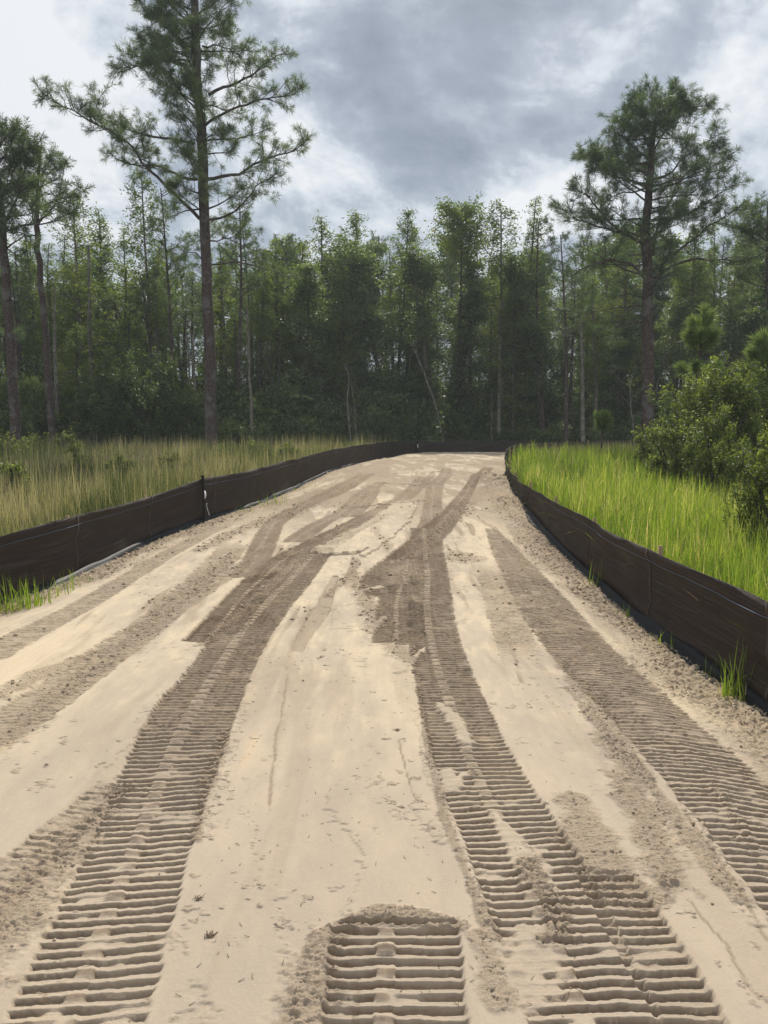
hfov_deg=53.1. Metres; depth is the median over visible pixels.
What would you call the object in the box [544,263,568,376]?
cypress tree
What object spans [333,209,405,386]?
cypress tree
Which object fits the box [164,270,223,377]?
pine tree
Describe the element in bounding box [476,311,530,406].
broadleaf tree
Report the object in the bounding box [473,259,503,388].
cypress tree
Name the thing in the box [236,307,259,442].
dead tree
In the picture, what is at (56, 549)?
silt fence
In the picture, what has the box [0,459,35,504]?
weed clump
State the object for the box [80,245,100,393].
dead tree
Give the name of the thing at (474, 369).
broadleaf tree
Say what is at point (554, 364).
broadleaf tree
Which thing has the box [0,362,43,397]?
understory shrub
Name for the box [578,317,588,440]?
dead tree
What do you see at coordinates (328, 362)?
cypress tree
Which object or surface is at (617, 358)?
broadleaf tree
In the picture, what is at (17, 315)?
pine tree
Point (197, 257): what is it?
pine tree
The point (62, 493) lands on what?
meadow grass
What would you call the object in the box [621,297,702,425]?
broadleaf tree
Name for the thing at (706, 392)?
myrtle bush
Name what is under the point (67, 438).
weed clump
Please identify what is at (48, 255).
cypress tree
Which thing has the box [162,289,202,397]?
pine tree
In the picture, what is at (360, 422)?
understory shrub
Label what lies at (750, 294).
broadleaf tree
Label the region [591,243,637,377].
broadleaf tree
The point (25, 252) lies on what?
tree
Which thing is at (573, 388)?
understory shrub
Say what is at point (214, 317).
cypress tree
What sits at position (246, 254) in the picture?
pine tree
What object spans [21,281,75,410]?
cypress tree
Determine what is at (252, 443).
weed clump
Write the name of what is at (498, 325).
cypress tree
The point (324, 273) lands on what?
broadleaf tree
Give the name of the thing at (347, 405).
dead tree
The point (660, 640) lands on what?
grass tuft
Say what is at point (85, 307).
cypress tree
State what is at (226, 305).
cypress tree
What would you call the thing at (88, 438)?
understory shrub
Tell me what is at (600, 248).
pine tree
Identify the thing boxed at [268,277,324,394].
broadleaf tree
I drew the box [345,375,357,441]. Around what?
dead tree
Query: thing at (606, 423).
young pine
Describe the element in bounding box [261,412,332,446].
understory shrub
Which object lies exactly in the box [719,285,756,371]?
cypress tree
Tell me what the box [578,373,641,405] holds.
understory shrub
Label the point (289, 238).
pine tree
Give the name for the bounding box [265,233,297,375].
pine tree
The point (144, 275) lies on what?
cypress tree
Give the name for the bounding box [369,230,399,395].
pine tree
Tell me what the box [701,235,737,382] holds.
pine tree
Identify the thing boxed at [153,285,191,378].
cypress tree
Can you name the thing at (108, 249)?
cypress tree
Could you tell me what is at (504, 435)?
understory shrub
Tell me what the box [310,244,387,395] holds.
broadleaf tree
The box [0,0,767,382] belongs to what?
sky
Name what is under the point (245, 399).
understory shrub
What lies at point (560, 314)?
cypress tree
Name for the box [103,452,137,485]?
weed clump
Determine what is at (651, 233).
broadleaf tree
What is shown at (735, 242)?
broadleaf tree
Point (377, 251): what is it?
broadleaf tree
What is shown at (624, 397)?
understory shrub
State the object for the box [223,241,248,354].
sapling tree
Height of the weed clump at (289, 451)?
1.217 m
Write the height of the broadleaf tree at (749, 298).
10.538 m
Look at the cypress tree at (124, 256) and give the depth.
52.46 m
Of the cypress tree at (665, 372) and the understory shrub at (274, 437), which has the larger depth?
the cypress tree at (665, 372)
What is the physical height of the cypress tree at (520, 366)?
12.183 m
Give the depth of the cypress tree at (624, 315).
48.77 m
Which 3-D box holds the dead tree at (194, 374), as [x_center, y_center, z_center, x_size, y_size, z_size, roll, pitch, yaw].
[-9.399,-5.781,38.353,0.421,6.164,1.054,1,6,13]
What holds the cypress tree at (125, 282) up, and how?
on the ground
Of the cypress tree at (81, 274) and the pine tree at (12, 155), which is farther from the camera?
the cypress tree at (81, 274)
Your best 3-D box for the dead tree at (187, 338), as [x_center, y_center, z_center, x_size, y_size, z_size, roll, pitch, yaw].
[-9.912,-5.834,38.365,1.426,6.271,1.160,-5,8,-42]
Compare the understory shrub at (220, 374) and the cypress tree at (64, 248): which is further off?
the cypress tree at (64, 248)
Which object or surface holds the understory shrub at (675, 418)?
on the ground
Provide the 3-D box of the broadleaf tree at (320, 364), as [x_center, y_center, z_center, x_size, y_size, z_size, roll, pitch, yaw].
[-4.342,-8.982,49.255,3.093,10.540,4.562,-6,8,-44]
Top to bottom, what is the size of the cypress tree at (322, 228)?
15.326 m
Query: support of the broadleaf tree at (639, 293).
on the ground
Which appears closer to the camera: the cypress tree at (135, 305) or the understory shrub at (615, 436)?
the understory shrub at (615, 436)
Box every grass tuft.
[0,577,47,615]
[2,573,68,609]
[30,574,80,600]
[69,570,95,582]
[257,492,284,505]
[589,558,601,586]
[611,603,629,616]
[650,631,674,648]
[695,658,722,679]
[704,634,756,701]
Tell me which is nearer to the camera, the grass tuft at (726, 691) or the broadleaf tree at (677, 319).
the grass tuft at (726, 691)
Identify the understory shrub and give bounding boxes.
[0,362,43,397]
[0,366,24,388]
[0,425,66,447]
[0,427,39,443]
[19,376,42,399]
[21,404,91,443]
[23,399,76,441]
[29,362,99,406]
[61,411,99,445]
[76,384,167,433]
[79,409,141,448]
[118,414,164,450]
[133,392,180,421]
[165,419,204,439]
[178,363,304,418]
[183,406,248,448]
[196,378,266,437]
[217,419,271,446]
[239,382,305,430]
[241,371,318,425]
[256,422,294,446]
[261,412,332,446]
[282,385,326,421]
[305,404,348,446]
[335,409,363,430]
[336,413,375,443]
[352,428,384,442]
[368,389,456,441]
[435,375,509,440]
[488,426,541,443]
[519,426,562,443]
[534,405,577,438]
[535,391,610,437]
[540,421,593,442]
[551,372,628,408]
[555,402,604,441]
[570,426,613,440]
[575,405,631,433]
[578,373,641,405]
[587,379,637,415]
[604,426,632,440]
[615,412,676,440]
[623,395,686,423]
[625,385,693,420]
[639,399,692,423]
[658,409,707,441]
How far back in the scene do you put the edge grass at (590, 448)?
26.88 m
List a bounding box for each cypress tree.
[0,237,52,371]
[0,238,49,376]
[0,273,34,376]
[1,239,57,381]
[15,267,69,378]
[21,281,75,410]
[28,190,120,377]
[32,242,66,376]
[41,284,75,383]
[49,233,74,376]
[52,268,104,377]
[52,324,104,419]
[56,265,113,374]
[57,248,102,330]
[59,229,135,363]
[74,202,127,368]
[75,292,110,384]
[93,265,143,372]
[94,264,120,363]
[100,314,161,411]
[104,273,183,376]
[105,228,142,376]
[111,166,181,360]
[128,275,160,380]
[142,258,189,376]
[153,259,182,372]
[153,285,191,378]
[187,265,248,371]
[187,268,231,374]
[187,282,222,374]
[196,253,264,373]
[216,311,262,389]
[220,280,287,388]
[222,247,293,365]
[236,269,285,398]
[250,237,302,382]
[270,281,348,399]
[280,241,327,393]
[296,210,346,393]
[322,266,370,414]
[327,233,342,363]
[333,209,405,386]
[381,208,423,378]
[385,298,435,388]
[386,261,409,379]
[391,219,428,375]
[430,270,456,381]
[463,270,557,397]
[464,198,538,426]
[466,275,498,379]
[473,251,523,374]
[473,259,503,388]
[480,249,544,440]
[486,252,522,399]
[510,196,556,419]
[516,256,561,369]
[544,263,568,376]
[547,234,602,392]
[550,269,576,376]
[558,240,610,406]
[561,275,633,440]
[583,265,630,405]
[594,240,641,414]
[615,278,640,399]
[630,286,678,388]
[653,245,716,384]
[653,262,700,409]
[659,220,723,403]
[662,255,739,402]
[663,250,682,383]
[684,249,722,383]
[696,221,732,398]
[710,265,751,409]
[717,268,744,361]
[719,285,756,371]
[734,276,766,407]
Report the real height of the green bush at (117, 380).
6.323 m
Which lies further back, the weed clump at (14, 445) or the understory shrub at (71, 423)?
the understory shrub at (71, 423)
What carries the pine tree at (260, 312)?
on the ground
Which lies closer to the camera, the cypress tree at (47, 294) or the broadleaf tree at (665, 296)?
the cypress tree at (47, 294)
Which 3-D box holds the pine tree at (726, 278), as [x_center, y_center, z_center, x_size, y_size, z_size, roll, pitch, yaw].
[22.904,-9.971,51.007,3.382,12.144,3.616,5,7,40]
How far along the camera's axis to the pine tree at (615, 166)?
32.40 m
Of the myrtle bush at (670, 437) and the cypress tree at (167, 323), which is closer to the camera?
the myrtle bush at (670, 437)
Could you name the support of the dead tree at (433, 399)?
on the ground
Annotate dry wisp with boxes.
[193,893,205,900]
[204,930,217,937]
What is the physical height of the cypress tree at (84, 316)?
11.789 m
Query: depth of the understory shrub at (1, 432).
36.27 m
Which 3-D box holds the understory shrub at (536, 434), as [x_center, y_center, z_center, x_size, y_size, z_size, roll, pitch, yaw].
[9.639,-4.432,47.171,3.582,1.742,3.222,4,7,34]
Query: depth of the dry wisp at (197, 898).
2.82 m
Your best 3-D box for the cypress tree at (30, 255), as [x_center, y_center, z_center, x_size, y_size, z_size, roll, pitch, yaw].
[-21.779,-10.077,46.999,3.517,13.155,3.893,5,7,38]
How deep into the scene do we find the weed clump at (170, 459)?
21.90 m
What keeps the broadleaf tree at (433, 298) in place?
on the ground
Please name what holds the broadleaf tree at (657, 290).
on the ground
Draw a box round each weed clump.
[0,429,33,463]
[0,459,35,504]
[19,425,60,456]
[45,427,84,454]
[48,443,97,473]
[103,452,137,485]
[156,450,190,471]
[212,442,235,458]
[240,436,271,453]
[272,436,298,460]
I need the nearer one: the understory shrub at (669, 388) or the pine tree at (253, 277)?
the pine tree at (253, 277)
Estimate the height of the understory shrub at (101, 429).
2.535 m
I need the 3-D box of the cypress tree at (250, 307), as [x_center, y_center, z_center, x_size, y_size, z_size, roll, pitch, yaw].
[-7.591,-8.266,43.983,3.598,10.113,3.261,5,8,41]
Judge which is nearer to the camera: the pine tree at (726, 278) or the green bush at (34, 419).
the green bush at (34, 419)
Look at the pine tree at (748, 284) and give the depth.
49.21 m
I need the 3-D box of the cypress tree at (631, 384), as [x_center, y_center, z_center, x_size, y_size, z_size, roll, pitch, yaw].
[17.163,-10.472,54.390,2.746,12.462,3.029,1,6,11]
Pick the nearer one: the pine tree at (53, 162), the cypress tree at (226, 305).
the pine tree at (53, 162)
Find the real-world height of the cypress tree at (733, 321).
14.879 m
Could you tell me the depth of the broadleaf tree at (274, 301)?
57.51 m
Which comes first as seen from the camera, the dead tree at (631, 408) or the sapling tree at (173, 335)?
the dead tree at (631, 408)
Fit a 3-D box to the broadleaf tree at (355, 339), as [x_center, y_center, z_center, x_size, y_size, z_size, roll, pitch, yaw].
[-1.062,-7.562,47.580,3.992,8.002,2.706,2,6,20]
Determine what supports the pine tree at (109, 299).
on the ground
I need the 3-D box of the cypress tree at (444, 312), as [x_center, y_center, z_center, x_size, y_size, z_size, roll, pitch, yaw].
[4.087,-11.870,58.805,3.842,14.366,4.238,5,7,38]
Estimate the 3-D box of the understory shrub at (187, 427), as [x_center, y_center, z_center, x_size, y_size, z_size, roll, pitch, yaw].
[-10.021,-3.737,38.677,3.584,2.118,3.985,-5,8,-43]
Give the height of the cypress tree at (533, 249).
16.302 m
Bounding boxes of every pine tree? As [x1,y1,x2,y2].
[0,112,84,448]
[0,134,94,447]
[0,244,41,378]
[0,277,41,386]
[11,267,57,356]
[27,0,318,450]
[81,293,147,360]
[121,279,178,402]
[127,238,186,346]
[136,182,194,416]
[158,252,196,380]
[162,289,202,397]
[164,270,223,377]
[165,262,214,382]
[187,239,225,364]
[213,196,268,399]
[224,216,272,375]
[225,241,269,370]
[238,254,278,383]
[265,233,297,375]
[274,233,310,332]
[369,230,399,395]
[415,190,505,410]
[515,213,561,439]
[537,229,593,441]
[546,72,767,444]
[550,267,594,432]
[561,265,641,398]
[576,267,617,381]
[580,240,622,338]
[596,269,660,415]
[662,283,682,387]
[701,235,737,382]
[711,270,747,367]
[714,190,767,405]
[735,230,765,387]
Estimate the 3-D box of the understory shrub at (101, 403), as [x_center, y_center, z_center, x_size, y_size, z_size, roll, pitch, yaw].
[-13.437,-4.736,39.867,5.397,4.116,5.547,-4,7,-38]
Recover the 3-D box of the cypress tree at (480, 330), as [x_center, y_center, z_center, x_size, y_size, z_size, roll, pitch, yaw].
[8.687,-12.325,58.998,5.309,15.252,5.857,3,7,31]
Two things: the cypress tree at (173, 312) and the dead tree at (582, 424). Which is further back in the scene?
the cypress tree at (173, 312)
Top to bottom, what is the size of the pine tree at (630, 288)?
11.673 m
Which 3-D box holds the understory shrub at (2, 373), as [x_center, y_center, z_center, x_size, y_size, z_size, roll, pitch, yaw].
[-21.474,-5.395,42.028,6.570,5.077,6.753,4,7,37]
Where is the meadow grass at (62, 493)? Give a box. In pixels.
[0,430,404,570]
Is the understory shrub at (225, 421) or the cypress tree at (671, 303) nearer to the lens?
the understory shrub at (225, 421)
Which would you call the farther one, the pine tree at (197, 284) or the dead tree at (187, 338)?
the pine tree at (197, 284)
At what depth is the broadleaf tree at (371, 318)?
47.59 m
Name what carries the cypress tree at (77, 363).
on the ground
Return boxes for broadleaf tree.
[53,264,113,367]
[253,259,303,376]
[267,234,331,381]
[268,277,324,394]
[278,259,333,412]
[294,298,335,397]
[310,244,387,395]
[313,250,367,380]
[318,230,409,394]
[320,255,370,399]
[339,326,388,409]
[347,240,393,390]
[360,244,398,394]
[381,272,402,368]
[388,242,467,420]
[390,249,459,424]
[401,255,446,372]
[401,302,437,375]
[430,229,479,381]
[435,272,498,397]
[443,255,497,434]
[443,268,480,380]
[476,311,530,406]
[489,250,564,439]
[517,246,555,383]
[518,301,558,414]
[523,247,562,384]
[545,296,583,402]
[569,220,640,390]
[587,323,641,432]
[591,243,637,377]
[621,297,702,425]
[623,220,663,379]
[627,230,689,391]
[627,278,670,392]
[635,256,673,385]
[663,256,725,385]
[714,217,765,386]
[717,249,767,425]
[722,271,767,383]
[741,283,766,404]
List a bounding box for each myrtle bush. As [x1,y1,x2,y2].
[630,420,672,471]
[642,351,767,476]
[642,407,713,484]
[671,400,759,501]
[716,367,767,451]
[722,424,767,554]
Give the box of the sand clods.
[0,496,767,1022]
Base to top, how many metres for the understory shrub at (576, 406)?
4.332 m
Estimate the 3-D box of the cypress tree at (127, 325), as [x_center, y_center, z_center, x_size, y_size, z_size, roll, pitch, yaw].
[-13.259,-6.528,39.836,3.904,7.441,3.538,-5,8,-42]
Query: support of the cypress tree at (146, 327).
on the ground
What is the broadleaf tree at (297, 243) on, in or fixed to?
on the ground
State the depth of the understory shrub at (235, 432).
37.48 m
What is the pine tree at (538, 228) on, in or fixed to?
on the ground
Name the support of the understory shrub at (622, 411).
on the ground
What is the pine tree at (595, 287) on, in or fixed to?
on the ground
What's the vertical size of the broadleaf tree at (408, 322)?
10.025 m
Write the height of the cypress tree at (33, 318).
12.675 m
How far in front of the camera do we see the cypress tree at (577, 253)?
64.85 m
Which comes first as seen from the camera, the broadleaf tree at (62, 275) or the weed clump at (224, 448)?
the weed clump at (224, 448)
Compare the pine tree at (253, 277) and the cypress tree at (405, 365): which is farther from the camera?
the cypress tree at (405, 365)
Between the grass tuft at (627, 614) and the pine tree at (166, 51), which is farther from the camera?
the pine tree at (166, 51)
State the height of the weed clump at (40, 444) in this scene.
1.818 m
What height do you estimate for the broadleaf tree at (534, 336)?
12.166 m
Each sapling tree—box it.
[160,290,184,392]
[194,315,220,374]
[212,252,237,378]
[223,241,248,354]
[381,247,399,378]
[444,286,472,386]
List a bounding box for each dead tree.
[41,286,70,430]
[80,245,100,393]
[178,333,202,433]
[188,333,200,420]
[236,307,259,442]
[333,363,351,440]
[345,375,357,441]
[410,343,442,439]
[486,389,496,440]
[496,307,508,439]
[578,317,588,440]
[617,376,648,447]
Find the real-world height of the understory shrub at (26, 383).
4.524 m
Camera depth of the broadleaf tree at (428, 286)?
47.78 m
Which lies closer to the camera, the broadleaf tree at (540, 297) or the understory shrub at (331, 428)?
the understory shrub at (331, 428)
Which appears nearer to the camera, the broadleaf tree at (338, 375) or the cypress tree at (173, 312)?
the broadleaf tree at (338, 375)
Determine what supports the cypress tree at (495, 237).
on the ground
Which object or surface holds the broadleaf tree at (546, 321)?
on the ground
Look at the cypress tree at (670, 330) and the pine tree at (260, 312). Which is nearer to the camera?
the cypress tree at (670, 330)
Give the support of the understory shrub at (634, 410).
on the ground
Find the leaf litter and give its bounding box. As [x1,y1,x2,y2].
[175,643,580,1016]
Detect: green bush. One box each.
[0,371,67,447]
[72,341,204,449]
[142,382,220,446]
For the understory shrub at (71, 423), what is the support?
on the ground
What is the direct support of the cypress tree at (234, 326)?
on the ground
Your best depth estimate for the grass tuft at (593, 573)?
9.29 m
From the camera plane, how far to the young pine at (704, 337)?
20.33 m
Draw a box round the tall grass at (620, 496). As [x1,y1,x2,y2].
[502,440,767,630]
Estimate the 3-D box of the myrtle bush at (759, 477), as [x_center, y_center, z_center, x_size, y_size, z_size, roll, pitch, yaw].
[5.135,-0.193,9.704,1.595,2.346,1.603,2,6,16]
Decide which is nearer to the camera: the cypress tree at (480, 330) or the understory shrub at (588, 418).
the understory shrub at (588, 418)
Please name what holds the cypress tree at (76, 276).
on the ground
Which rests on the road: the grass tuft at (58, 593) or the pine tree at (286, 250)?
the grass tuft at (58, 593)
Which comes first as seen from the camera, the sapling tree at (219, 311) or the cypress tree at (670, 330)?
the sapling tree at (219, 311)
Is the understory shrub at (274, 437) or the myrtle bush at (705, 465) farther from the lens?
the understory shrub at (274, 437)
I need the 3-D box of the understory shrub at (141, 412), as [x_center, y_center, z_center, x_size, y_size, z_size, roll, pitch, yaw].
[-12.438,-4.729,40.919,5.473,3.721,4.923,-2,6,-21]
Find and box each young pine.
[592,408,615,449]
[669,301,723,419]
[735,324,767,418]
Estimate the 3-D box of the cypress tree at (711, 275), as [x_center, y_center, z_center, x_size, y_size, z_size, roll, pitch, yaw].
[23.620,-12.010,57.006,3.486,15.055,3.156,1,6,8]
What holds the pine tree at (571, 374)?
on the ground
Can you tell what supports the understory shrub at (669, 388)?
on the ground
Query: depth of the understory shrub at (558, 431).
46.57 m
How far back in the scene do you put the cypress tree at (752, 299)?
46.18 m
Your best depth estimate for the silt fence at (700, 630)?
6.99 m
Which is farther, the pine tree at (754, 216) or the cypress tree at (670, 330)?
the cypress tree at (670, 330)
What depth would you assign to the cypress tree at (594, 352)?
46.14 m
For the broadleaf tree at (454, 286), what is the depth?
59.44 m
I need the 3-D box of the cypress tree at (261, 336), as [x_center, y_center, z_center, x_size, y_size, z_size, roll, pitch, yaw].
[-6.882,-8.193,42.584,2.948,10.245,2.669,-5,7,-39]
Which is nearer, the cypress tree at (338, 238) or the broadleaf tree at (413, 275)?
the broadleaf tree at (413, 275)
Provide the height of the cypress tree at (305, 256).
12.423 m
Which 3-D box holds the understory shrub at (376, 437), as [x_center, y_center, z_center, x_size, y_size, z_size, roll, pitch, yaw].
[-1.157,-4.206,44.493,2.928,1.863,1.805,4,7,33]
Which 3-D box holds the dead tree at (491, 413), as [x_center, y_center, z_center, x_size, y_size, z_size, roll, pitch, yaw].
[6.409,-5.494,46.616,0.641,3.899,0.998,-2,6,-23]
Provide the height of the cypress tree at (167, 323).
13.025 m
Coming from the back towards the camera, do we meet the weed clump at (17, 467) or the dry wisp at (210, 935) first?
the weed clump at (17, 467)
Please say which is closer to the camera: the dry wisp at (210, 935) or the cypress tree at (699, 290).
the dry wisp at (210, 935)
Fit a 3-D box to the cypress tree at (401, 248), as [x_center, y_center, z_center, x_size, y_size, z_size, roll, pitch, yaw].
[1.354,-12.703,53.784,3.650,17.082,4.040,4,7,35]
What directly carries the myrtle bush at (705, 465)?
on the ground
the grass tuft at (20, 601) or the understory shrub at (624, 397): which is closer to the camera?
the grass tuft at (20, 601)
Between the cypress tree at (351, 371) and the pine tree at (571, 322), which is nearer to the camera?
the cypress tree at (351, 371)
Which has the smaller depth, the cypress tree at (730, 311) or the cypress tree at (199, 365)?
the cypress tree at (730, 311)
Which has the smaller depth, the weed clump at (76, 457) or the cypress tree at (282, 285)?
the weed clump at (76, 457)
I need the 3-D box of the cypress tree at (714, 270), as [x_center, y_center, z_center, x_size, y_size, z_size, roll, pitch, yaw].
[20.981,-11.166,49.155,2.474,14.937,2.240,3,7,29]
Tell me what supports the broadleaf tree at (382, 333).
on the ground
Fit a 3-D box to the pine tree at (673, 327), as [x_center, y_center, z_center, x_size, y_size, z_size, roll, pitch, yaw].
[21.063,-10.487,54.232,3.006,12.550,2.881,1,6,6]
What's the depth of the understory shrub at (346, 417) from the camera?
44.14 m
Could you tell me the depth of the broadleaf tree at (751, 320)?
45.10 m
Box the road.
[0,452,767,1023]
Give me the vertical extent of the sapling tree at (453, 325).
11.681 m
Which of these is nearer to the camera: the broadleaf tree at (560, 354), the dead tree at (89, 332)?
the dead tree at (89, 332)
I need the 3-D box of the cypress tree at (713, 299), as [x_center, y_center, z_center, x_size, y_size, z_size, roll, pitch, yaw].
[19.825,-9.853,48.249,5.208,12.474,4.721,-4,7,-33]
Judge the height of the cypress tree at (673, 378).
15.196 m
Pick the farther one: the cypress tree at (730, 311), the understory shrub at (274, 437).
the cypress tree at (730, 311)
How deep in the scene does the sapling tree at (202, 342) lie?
40.00 m
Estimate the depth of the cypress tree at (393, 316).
61.76 m
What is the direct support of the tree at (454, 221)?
on the ground
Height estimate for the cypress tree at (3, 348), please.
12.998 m
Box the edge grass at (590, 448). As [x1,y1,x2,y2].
[342,437,740,483]
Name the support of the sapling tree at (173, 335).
on the ground
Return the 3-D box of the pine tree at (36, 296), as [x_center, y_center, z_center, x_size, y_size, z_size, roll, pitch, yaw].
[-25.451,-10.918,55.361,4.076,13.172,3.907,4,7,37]
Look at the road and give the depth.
3.73 m
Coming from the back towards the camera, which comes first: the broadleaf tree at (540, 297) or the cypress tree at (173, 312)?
the cypress tree at (173, 312)
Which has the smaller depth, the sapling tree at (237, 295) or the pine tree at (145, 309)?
the pine tree at (145, 309)
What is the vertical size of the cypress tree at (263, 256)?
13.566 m
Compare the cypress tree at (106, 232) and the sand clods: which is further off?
the cypress tree at (106, 232)
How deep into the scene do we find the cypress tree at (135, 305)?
54.97 m
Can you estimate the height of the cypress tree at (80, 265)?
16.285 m
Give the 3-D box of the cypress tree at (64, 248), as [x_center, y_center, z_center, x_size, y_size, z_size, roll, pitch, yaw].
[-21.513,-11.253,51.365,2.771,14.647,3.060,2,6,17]
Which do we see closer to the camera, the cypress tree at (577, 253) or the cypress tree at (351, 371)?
the cypress tree at (351, 371)
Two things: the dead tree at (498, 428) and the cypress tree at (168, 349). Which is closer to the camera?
the dead tree at (498, 428)
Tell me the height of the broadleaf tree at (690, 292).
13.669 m
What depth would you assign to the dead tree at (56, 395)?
36.90 m
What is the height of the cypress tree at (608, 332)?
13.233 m
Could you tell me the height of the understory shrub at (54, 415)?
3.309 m
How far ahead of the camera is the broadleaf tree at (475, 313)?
48.82 m
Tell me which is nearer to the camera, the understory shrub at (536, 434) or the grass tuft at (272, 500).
the grass tuft at (272, 500)
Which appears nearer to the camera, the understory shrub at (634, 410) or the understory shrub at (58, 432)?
the understory shrub at (58, 432)
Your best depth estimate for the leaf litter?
2.70 m
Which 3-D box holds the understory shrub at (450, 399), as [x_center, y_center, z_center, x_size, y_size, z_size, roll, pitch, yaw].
[5.194,-6.529,51.549,8.014,5.427,8.237,-1,6,-7]
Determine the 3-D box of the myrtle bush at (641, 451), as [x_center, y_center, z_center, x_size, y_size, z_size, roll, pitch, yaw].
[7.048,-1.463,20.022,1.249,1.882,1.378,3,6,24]
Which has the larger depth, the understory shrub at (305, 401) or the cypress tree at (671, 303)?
the cypress tree at (671, 303)
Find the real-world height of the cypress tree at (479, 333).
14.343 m
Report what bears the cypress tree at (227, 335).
on the ground
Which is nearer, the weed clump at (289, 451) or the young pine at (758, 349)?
the young pine at (758, 349)
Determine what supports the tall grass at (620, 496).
on the ground
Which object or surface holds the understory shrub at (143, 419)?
on the ground
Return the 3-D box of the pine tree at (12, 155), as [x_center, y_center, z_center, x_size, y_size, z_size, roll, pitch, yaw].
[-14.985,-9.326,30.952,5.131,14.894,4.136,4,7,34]
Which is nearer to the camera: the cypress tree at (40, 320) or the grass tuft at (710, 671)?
the grass tuft at (710, 671)
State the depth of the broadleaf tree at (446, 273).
62.49 m
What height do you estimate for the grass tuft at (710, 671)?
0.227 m
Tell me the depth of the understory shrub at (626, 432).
46.28 m
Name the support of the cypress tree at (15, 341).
on the ground
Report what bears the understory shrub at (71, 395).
on the ground
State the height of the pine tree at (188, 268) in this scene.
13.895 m
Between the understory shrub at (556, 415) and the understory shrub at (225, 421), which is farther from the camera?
the understory shrub at (556, 415)
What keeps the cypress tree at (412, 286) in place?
on the ground
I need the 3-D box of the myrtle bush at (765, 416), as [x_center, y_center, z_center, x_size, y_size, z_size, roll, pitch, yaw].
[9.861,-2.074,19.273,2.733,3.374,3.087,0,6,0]
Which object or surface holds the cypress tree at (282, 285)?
on the ground
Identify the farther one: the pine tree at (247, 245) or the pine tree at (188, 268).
the pine tree at (247, 245)
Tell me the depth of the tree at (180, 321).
42.89 m
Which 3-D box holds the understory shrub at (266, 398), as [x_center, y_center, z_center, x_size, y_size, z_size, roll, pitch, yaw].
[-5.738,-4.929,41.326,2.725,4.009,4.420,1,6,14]
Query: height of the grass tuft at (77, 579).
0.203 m
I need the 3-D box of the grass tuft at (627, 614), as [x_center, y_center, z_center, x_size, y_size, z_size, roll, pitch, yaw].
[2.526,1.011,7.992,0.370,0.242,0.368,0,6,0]
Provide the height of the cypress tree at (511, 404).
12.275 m
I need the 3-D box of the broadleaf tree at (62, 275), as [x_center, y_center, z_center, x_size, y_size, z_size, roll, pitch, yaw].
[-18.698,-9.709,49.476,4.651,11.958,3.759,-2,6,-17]
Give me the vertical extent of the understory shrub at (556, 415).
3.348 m
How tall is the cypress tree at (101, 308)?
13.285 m
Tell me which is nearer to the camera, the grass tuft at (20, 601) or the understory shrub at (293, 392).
the grass tuft at (20, 601)
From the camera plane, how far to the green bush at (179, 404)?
36.88 m
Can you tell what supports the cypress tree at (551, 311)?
on the ground
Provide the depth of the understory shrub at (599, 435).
46.58 m
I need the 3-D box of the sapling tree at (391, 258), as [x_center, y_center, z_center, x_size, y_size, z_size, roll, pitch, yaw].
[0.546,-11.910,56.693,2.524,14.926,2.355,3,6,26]
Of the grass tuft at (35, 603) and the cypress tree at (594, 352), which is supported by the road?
the grass tuft at (35, 603)
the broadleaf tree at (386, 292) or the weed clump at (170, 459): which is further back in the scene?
the broadleaf tree at (386, 292)
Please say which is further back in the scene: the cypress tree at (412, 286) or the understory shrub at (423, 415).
the cypress tree at (412, 286)
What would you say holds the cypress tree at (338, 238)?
on the ground
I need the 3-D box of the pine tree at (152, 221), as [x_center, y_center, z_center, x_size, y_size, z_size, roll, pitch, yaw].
[-11.055,-9.773,39.283,3.020,14.086,2.824,3,7,30]
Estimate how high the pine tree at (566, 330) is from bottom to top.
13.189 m
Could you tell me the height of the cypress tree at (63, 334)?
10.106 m
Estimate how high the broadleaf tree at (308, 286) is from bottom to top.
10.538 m
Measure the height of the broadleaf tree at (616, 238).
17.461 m
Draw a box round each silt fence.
[0,440,573,603]
[502,440,767,722]
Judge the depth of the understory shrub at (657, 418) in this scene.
46.80 m
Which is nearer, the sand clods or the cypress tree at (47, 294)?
the sand clods
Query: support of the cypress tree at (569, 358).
on the ground

